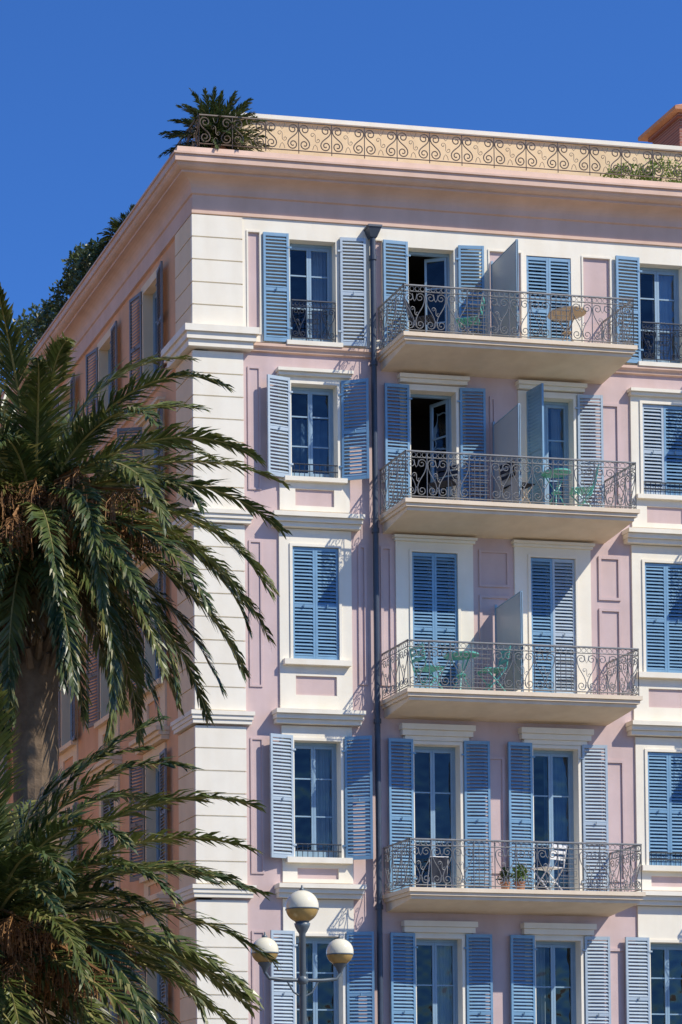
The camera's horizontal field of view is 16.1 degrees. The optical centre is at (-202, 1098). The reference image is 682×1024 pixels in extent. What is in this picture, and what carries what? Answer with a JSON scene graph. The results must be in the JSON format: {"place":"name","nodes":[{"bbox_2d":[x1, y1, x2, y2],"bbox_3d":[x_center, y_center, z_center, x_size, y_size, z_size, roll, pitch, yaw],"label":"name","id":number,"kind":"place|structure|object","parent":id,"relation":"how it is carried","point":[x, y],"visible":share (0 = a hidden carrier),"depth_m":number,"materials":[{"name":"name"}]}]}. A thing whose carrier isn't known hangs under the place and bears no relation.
{"place":"outdoors","nodes":[
{"label":"outdoors","id":0,"kind":"place"},
{"bbox_2d":[0,673,281,1023],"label":"date palm","id":1,"kind":"object","parent":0,"point":[50,959],"visible":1,"depth_m":23.72,"materials":[{"name":"green plant"}]},
{"bbox_2d":[0,283,292,1023],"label":"date palm","id":2,"kind":"object","parent":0,"point":[68,532],"visible":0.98,"depth_m":27.32,"materials":[{"name":"green plant"}]},
{"bbox_2d":[251,885,353,1023],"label":"street lamp","id":3,"kind":"object","parent":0,"point":[302,907],"visible":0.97,"depth_m":28.36,"materials":[{"name":"glass"}]},
{"bbox_2d":[0,0,681,390],"label":"sky","id":4,"kind":"structure","parent":0,"point":[88,88],"materials":[{"name":"blue"}]},
{"label":"ground","id":5,"kind":"structure","parent":0,"visible":0},
{"bbox_2d":[0,239,211,1023],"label":"side wall","id":6,"kind":"structure","parent":5,"relation":"on","point":[87,743],"depth_m":43.14,"materials":[{"name":"pink paint"}]},
{"bbox_2d":[0,267,169,1023],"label":"side window surrounds","id":7,"kind":"object","parent":6,"relation":"attached to","point":[155,737],"visible":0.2,"depth_m":42.87,"materials":[{"name":"beige paint"}]},
{"bbox_2d":[4,261,167,1023],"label":"side shutters","id":8,"kind":"object","parent":6,"relation":"attached to","point":[95,675],"visible":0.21,"depth_m":43.00,"materials":[{"name":"grey paint"}]},
{"bbox_2d":[193,233,681,1023],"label":"front wall","id":9,"kind":"structure","parent":5,"relation":"on","point":[263,703],"depth_m":40.58,"materials":[{"name":"pink paint"}]},
{"bbox_2d":[161,214,259,1023],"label":"corner quoins","id":10,"kind":"object","parent":9,"relation":"attached to","point":[208,282],"visible":0.67,"depth_m":40.00,"materials":[{"name":"beige paint"}]},
{"bbox_2d":[0,146,681,461],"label":"cornice","id":11,"kind":"structure","parent":9,"relation":"attached to","point":[186,183],"depth_m":40.87,"materials":[{"name":"paint"}]},
{"bbox_2d":[0,294,67,391],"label":"roof shrub","id":12,"kind":"object","parent":11,"relation":"on","point":[40,323],"visible":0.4,"depth_m":49.82,"materials":[{"name":"green plant"}]},
{"bbox_2d":[48,237,106,317],"bbox_3d":[5.914,-17.072,47.085,1.070,1.494,3.333,0,-2,-9],"label":"roof shrub","id":13,"kind":"object","parent":11,"relation":"on","point":[82,260],"visible":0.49,"depth_m":46.86,"materials":[{"name":"green plant"}]},
{"bbox_2d":[158,86,272,157],"bbox_3d":[7.437,-17.166,40.678,1.955,1.550,1.908,0,-2,-9],"label":"potted cycad","id":14,"kind":"object","parent":11,"relation":"on","point":[215,107],"visible":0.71,"depth_m":40.33,"materials":[{"name":"green plant"}]},
{"bbox_2d":[600,155,681,182],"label":"roof hedge","id":15,"kind":"object","parent":11,"relation":"on","point":[665,168],"visible":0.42,"depth_m":41.70,"materials":[{"name":"green plant"}]},
{"bbox_2d":[3,243,681,1023],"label":"window frames","id":16,"kind":"structure","parent":9,"relation":"attached to","point":[315,763],"depth_m":41.25,"materials":[{"name":"white wood"}]},
{"bbox_2d":[364,224,382,1023],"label":"downpipe","id":17,"kind":"object","parent":9,"relation":"attached to","point":[371,231],"visible":1,"depth_m":40.30,"materials":[{"name":"metal"}]},
{"bbox_2d":[432,403,446,499],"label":"french door","id":18,"kind":"structure","parent":9,"relation":"attached to","point":[439,419],"depth_m":41.15,"materials":[{"name":"white wood"}]},
{"bbox_2d":[229,113,681,181],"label":"roof terrace","id":19,"kind":"structure","parent":9,"relation":"on","point":[448,142],"depth_m":42.06,"materials":[{"name":"paint"}]},
{"bbox_2d":[97,204,135,253],"bbox_3d":[6.526,-17.057,45.106,1.299,1.029,1.252,-1,-2,25],"label":"potted cycad","id":20,"kind":"object","parent":19,"relation":"on","point":[115,224],"visible":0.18,"depth_m":44.98,"materials":[{"name":"green plant"}]},
{"bbox_2d":[169,114,681,179],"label":"roof railing","id":21,"kind":"object","parent":19,"relation":"on","point":[364,136],"visible":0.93,"depth_m":40.58,"materials":[{"name":"metal"}]},
{"bbox_2d":[638,104,681,145],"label":"brick chimney","id":22,"kind":"object","parent":19,"relation":"on","point":[665,129],"visible":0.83,"depth_m":44.94,"materials":[{"name":"brick"}]},
{"bbox_2d":[242,217,681,1023],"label":"window surrounds","id":23,"kind":"object","parent":9,"relation":"attached to","point":[336,717],"visible":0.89,"depth_m":40.66,"materials":[{"name":"beige paint"}]},
{"bbox_2d":[263,232,681,1023],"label":"shutters","id":24,"kind":"object","parent":9,"relation":"attached to","point":[535,448],"visible":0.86,"depth_m":40.60,"materials":[{"name":"blue paint"}]},
{"bbox_2d":[291,299,681,865],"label":"window grilles","id":25,"kind":"object","parent":9,"relation":"attached to","point":[335,472],"depth_m":40.48,"materials":[{"name":"black metal"}]},
{"bbox_2d":[490,239,523,691],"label":"balcony dividers","id":26,"kind":"object","parent":9,"relation":"attached to","point":[506,428],"visible":0.78,"depth_m":40.31,"materials":[{"name":"grey glass"}]},
{"bbox_2d":[378,331,637,383],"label":"balcony slab","id":27,"kind":"structure","parent":9,"relation":"attached to","point":[495,357],"depth_m":40.23,"materials":[{"name":"beige concrete"}]},
{"bbox_2d":[405,299,434,331],"bbox_3d":[10.966,-13.706,40.292,0.478,0.869,0.420,-1,-3,27],"label":"garden chair","id":28,"kind":"object","parent":27,"relation":"on","point":[418,317],"visible":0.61,"depth_m":40.21,"materials":[{"name":"metal"}]},
{"bbox_2d":[456,294,485,334],"bbox_3d":[11.877,-13.706,40.300,0.478,0.869,0.420,-1,-2,24],"label":"garden chair","id":29,"kind":"object","parent":27,"relation":"on","point":[475,319],"visible":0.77,"depth_m":40.24,"materials":[{"name":"metal"}]},
{"bbox_2d":[378,284,633,349],"bbox_3d":[12.541,-13.700,40.479,4.314,0.857,1.104,0,-2,-9],"label":"balcony railing","id":30,"kind":"object","parent":27,"relation":"on","point":[613,313],"visible":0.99,"depth_m":40.00,"materials":[{"name":"black metal"}]},
{"bbox_2d":[548,306,586,340],"bbox_3d":[13.676,-13.626,40.599,0.660,0.731,0.660,0,-2,-9],"label":"garden table","id":31,"kind":"object","parent":27,"relation":"on","point":[579,314],"visible":0.6,"depth_m":40.58,"materials":[{"name":"beige wood"}]},
{"bbox_2d":[379,497,639,543],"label":"balcony slab","id":32,"kind":"structure","parent":9,"relation":"attached to","point":[494,520],"depth_m":40.09,"materials":[{"name":"beige concrete"}]},
{"bbox_2d":[428,464,458,499],"bbox_3d":[11.364,-10.788,40.194,0.420,0.869,0.478,-1,-3,33],"label":"garden chair","id":33,"kind":"object","parent":32,"relation":"on","point":[444,483],"visible":0.77,"depth_m":40.27,"materials":[{"name":"metal"}]},
{"bbox_2d":[380,450,636,514],"bbox_3d":[12.541,-10.782,40.365,4.314,0.857,1.104,0,-2,-9],"label":"balcony railing","id":34,"kind":"object","parent":32,"relation":"on","point":[614,478],"visible":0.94,"depth_m":39.89,"materials":[{"name":"black metal"}]},
{"bbox_2d":[499,459,534,503],"bbox_3d":[12.668,-10.785,40.268,0.478,0.869,0.420,1,-2,-24],"label":"garden chair","id":35,"kind":"object","parent":32,"relation":"on","point":[528,485],"visible":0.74,"depth_m":40.21,"materials":[{"name":"black metal"}]},
{"bbox_2d":[541,468,570,504],"bbox_3d":[13.396,-10.714,40.338,0.500,0.731,0.500,0,-2,-9],"label":"bistro table","id":36,"kind":"object","parent":32,"relation":"on","point":[547,474],"visible":0.73,"depth_m":40.33,"materials":[{"name":"teal paint"}]},
{"bbox_2d":[569,464,598,506],"bbox_3d":[13.953,-10.775,40.519,0.478,0.869,0.420,0,-2,12],"label":"bistro chair","id":37,"kind":"object","parent":32,"relation":"on","point":[576,489],"visible":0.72,"depth_m":40.44,"materials":[{"name":"teal paint"}]},
{"bbox_2d":[380,687,642,725],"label":"balcony slab","id":38,"kind":"structure","parent":9,"relation":"attached to","point":[502,706],"depth_m":39.94,"materials":[{"name":"beige concrete"}]},
{"bbox_2d":[409,643,445,688],"bbox_3d":[10.988,-7.488,39.875,0.478,0.869,0.420,1,-2,-19],"label":"bistro chair","id":39,"kind":"object","parent":38,"relation":"on","point":[426,668],"visible":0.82,"depth_m":39.83,"materials":[{"name":"teal paint"}]},
{"bbox_2d":[443,651,478,689],"bbox_3d":[11.610,-7.416,39.976,0.600,0.731,0.600,0,-2,-9],"label":"bistro table","id":40,"kind":"object","parent":38,"relation":"on","point":[461,658],"visible":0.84,"depth_m":39.96,"materials":[{"name":"teal paint"}]},
{"bbox_2d":[476,646,510,690],"bbox_3d":[12.192,-7.482,40.018,0.478,0.869,0.420,0,-2,-5],"label":"bistro chair","id":41,"kind":"object","parent":38,"relation":"on","point":[495,671],"visible":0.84,"depth_m":39.98,"materials":[{"name":"teal paint"}]},
{"bbox_2d":[382,639,638,699],"bbox_3d":[12.541,-7.475,40.235,4.314,0.857,1.104,0,-2,-9],"label":"balcony railing","id":42,"kind":"object","parent":38,"relation":"on","point":[612,661],"visible":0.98,"depth_m":39.75,"materials":[{"name":"black metal"}]},
{"bbox_2d":[383,838,641,894],"bbox_3d":[12.541,-4.027,40.099,4.314,0.857,1.104,0,-2,-9],"label":"balcony railing","id":43,"kind":"object","parent":9,"relation":"attached to","point":[620,856],"visible":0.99,"depth_m":39.62,"materials":[{"name":"black metal"}]},
{"bbox_2d":[382,887,645,916],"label":"balcony slab","id":44,"kind":"structure","parent":9,"relation":"attached to","point":[504,901],"depth_m":39.76,"materials":[{"name":"beige concrete"}]},
{"bbox_2d":[427,856,451,887],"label":"chair","id":45,"kind":"object","parent":44,"relation":"on","point":[435,869],"visible":0.75,"depth_m":39.88,"materials":[{"name":"metal"}]},
{"bbox_2d":[496,867,513,888],"bbox_3d":[12.296,-3.843,39.703,0.310,0.457,0.296,0,-2,-9],"label":"potted plant","id":46,"kind":"object","parent":44,"relation":"on","point":[501,874],"visible":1,"depth_m":39.65,"materials":[{"name":"green plant"}]},
{"bbox_2d":[511,864,527,888],"bbox_3d":[12.582,-3.860,39.774,0.293,0.498,0.311,0,-2,5],"label":"potted plant","id":47,"kind":"object","parent":44,"relation":"on","point":[519,872],"visible":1,"depth_m":39.75,"materials":[{"name":"green plant"}]},
{"bbox_2d":[530,843,566,889],"bbox_3d":[13.198,-4.026,40.117,0.420,0.869,0.478,1,-3,-32],"label":"bistro chair","id":48,"kind":"object","parent":44,"relation":"on","point":[554,858],"visible":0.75,"depth_m":40.02,"materials":[{"name":"white paint"}]}
]}

